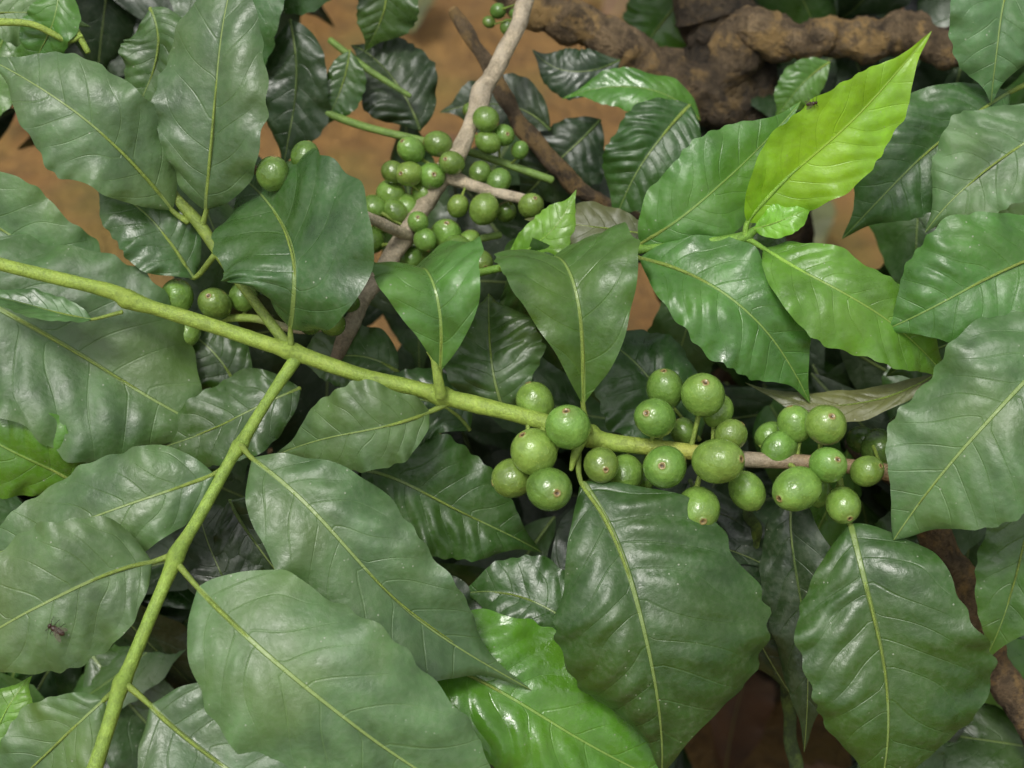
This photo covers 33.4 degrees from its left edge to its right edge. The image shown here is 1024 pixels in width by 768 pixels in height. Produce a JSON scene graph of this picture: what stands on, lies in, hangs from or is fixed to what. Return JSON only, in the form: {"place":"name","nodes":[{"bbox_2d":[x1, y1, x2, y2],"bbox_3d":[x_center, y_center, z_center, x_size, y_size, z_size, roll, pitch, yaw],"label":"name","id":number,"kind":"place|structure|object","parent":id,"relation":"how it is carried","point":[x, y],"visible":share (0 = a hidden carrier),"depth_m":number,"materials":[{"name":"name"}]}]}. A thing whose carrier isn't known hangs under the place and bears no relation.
{"place":"outdoors","nodes":[
{"label":"outdoors","id":0,"kind":"place"},
{"bbox_2d":[0,0,902,767],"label":"ground","id":1,"kind":"structure","parent":0,"point":[362,156],"depth_m":1.51,"materials":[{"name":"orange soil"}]},
{"bbox_2d":[0,0,1023,767],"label":"background foliage","id":2,"kind":"object","parent":1,"relation":"on","point":[988,736],"visible":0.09,"depth_m":0.69,"materials":[{"name":"green plant"}]},
{"bbox_2d":[449,0,1023,767],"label":"coffee tree trunk","id":3,"kind":"object","parent":1,"relation":"on","point":[721,66],"visible":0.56,"depth_m":0.72,"materials":[{"name":"brown plant"}]},
{"bbox_2d":[162,278,256,345],"bbox_3d":[-0.111,-0.027,0.624,0.035,0.024,0.017,-4,40,-4],"label":"green coffee berry cluster","id":4,"kind":"object","parent":3,"relation":"attached to","point":[217,303],"visible":0.75,"depth_m":0.62,"materials":[{"name":"green plant"}]},
{"bbox_2d":[256,140,318,191],"bbox_3d":[-0.078,-0.076,0.596,0.023,0.015,0.012,-16,42,-18],"label":"green coffee berry cluster","id":5,"kind":"object","parent":3,"relation":"attached to","point":[272,172],"visible":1,"depth_m":0.59,"materials":[{"name":"green plant"}]},
{"bbox_2d":[302,298,359,336],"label":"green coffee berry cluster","id":6,"kind":"object","parent":3,"relation":"attached to","point":[338,329],"visible":0.16,"depth_m":0.61,"materials":[{"name":"green plant"}]},
{"bbox_2d":[366,131,492,268],"bbox_3d":[-0.036,-0.064,0.650,0.044,0.045,0.050,-16,43,-18],"label":"green coffee berry cluster","id":7,"kind":"object","parent":3,"relation":"attached to","point":[392,200],"visible":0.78,"depth_m":0.65,"materials":[{"name":"green plant"}]},
{"bbox_2d":[447,102,543,225],"bbox_3d":[-0.006,-0.085,0.658,0.037,0.039,0.050,0,40,0],"label":"green coffee berry cluster","id":8,"kind":"object","parent":3,"relation":"attached to","point":[493,136],"visible":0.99,"depth_m":0.65,"materials":[{"name":"green plant"}]},
{"bbox_2d":[482,3,514,33],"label":"green coffee berry cluster","id":9,"kind":"object","parent":3,"relation":"attached to","point":[497,10],"visible":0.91,"depth_m":0.68,"materials":[{"name":"green plant"}]},
{"bbox_2d":[0,0,997,767],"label":"coffee branch","id":10,"kind":"object","parent":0,"point":[340,616],"visible":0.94,"depth_m":0.58,"materials":[{"name":"green plant"}]},
{"bbox_2d":[45,617,65,637],"bbox_3d":[-0.148,0.080,0.557,0.008,0.006,0.007,0,40,0],"label":"fly","id":11,"kind":"object","parent":10,"relation":"on","point":[55,629],"visible":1,"depth_m":0.56},
{"bbox_2d":[491,381,643,510],"bbox_3d":[0.016,0.022,0.589,0.052,0.039,0.043,23,45,25],"label":"green coffee berry cluster","id":12,"kind":"object","parent":10,"relation":"attached to","point":[535,475],"visible":1,"depth_m":0.58,"materials":[{"name":"green plant"}]},
{"bbox_2d":[634,368,765,524],"bbox_3d":[0.062,0.022,0.594,0.043,0.048,0.053,-15,42,-17],"label":"green coffee berry cluster","id":13,"kind":"object","parent":10,"relation":"attached to","point":[719,458],"visible":0.96,"depth_m":0.59,"materials":[{"name":"green plant"}]},
{"bbox_2d":[754,405,884,523],"bbox_3d":[0.107,0.027,0.595,0.042,0.042,0.045,0,40,0],"label":"green coffee berry cluster","id":14,"kind":"object","parent":10,"relation":"attached to","point":[795,488],"visible":1,"depth_m":0.58,"materials":[{"name":"green plant"}]},
{"bbox_2d":[846,416,895,463],"bbox_3d":[0.138,0.026,0.621,0.028,0.019,0.038,0,40,0],"label":"green coffee berry cluster","id":15,"kind":"object","parent":10,"relation":"attached to","point":[863,440],"visible":0.51,"depth_m":0.62,"materials":[{"name":"green plant"}]},
{"bbox_2d":[220,0,830,360],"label":"coffee branch","id":16,"kind":"object","parent":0,"point":[386,73],"visible":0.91,"depth_m":0.68,"materials":[{"name":"green plant"}]},
{"bbox_2d":[479,31,941,402],"bbox_3d":[0.063,-0.059,0.594,0.190,0.117,0.078,0,40,0],"label":"coffee branch","id":17,"kind":"object","parent":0,"point":[727,296],"visible":0.88,"depth_m":0.59,"materials":[{"name":"green plant"}]},
{"bbox_2d":[806,97,817,106],"bbox_3d":[0.100,-0.094,0.570,0.005,0.004,0.002,0,40,0],"label":"fly","id":18,"kind":"object","parent":17,"relation":"on","point":[811,103],"visible":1,"depth_m":0.57},
{"bbox_2d":[842,0,1023,654],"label":"coffee branch","id":19,"kind":"object","parent":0,"point":[951,160],"visible":0.91,"depth_m":0.58,"materials":[{"name":"green plant"}]}
]}

